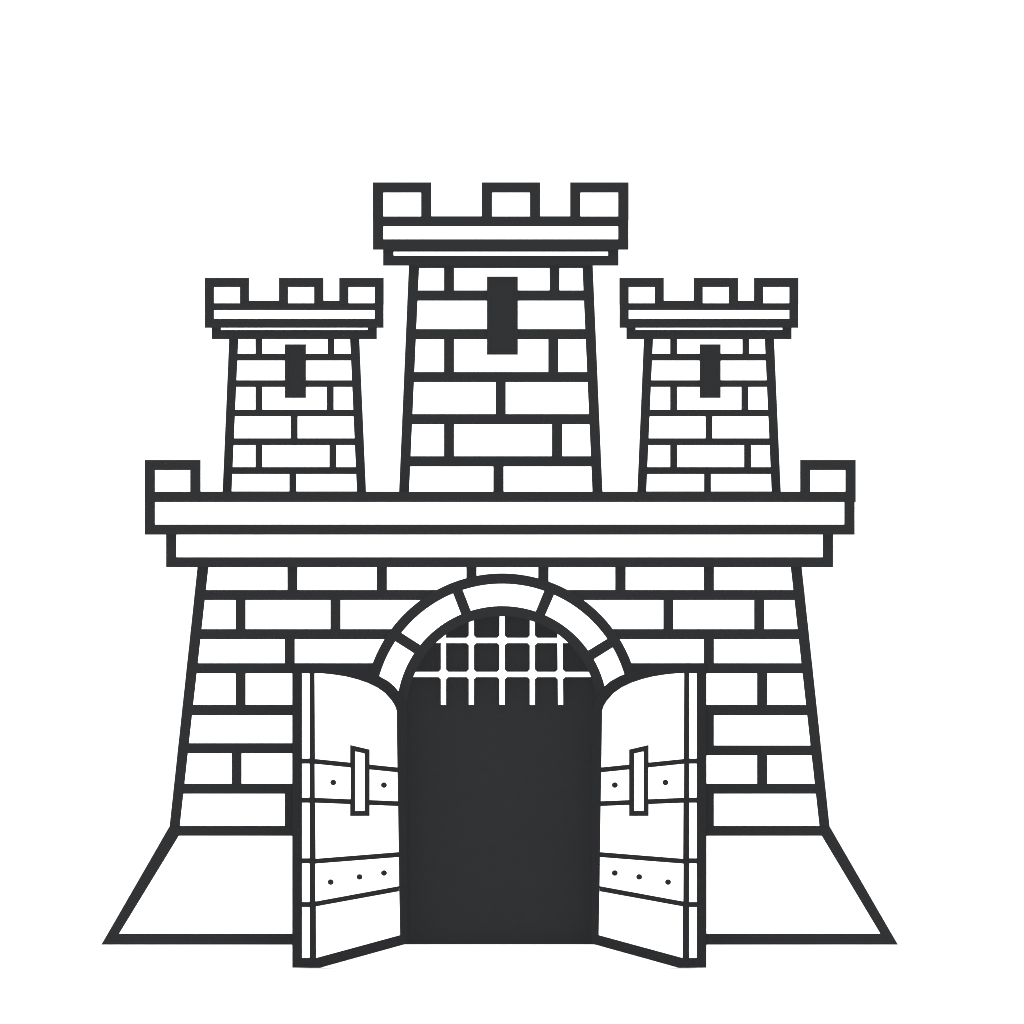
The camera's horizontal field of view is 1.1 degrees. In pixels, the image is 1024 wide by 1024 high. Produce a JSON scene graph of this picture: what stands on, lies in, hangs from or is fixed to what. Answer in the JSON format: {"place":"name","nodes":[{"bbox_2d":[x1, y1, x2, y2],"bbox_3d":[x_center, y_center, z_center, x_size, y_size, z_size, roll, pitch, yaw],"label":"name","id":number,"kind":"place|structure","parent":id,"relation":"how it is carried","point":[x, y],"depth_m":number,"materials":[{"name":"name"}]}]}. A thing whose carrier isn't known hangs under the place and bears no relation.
{"place":"outdoors","nodes":[
{"label":"outdoors","id":0,"kind":"place"},
{"bbox_2d":[101,182,897,967],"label":"castle","id":1,"kind":"structure","parent":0,"point":[499,668],"depth_m":799.99,"materials":[{"name":"white paint"}]},
{"bbox_2d":[292,663,407,967],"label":"door","id":2,"kind":"structure","parent":1,"relation":"in","point":[350,724],"depth_m":798.76,"materials":[{"name":"white paint"}]},
{"bbox_2d":[591,663,706,967],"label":"door","id":3,"kind":"structure","parent":1,"relation":"in","point":[649,724],"depth_m":798.76,"materials":[{"name":"white paint"}]},
{"bbox_2d":[0,584,1023,1023],"bbox_3d":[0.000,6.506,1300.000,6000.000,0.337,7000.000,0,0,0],"label":"ground","id":4,"kind":"structure","parent":0,"point":[920,700],"depth_m":1016.57,"materials":[{"name":"white"}]},
{"bbox_2d":[0,0,1023,583],"label":"sky","id":5,"kind":"structure","parent":0,"point":[869,154],"materials":[{"name":"white"}]}
]}

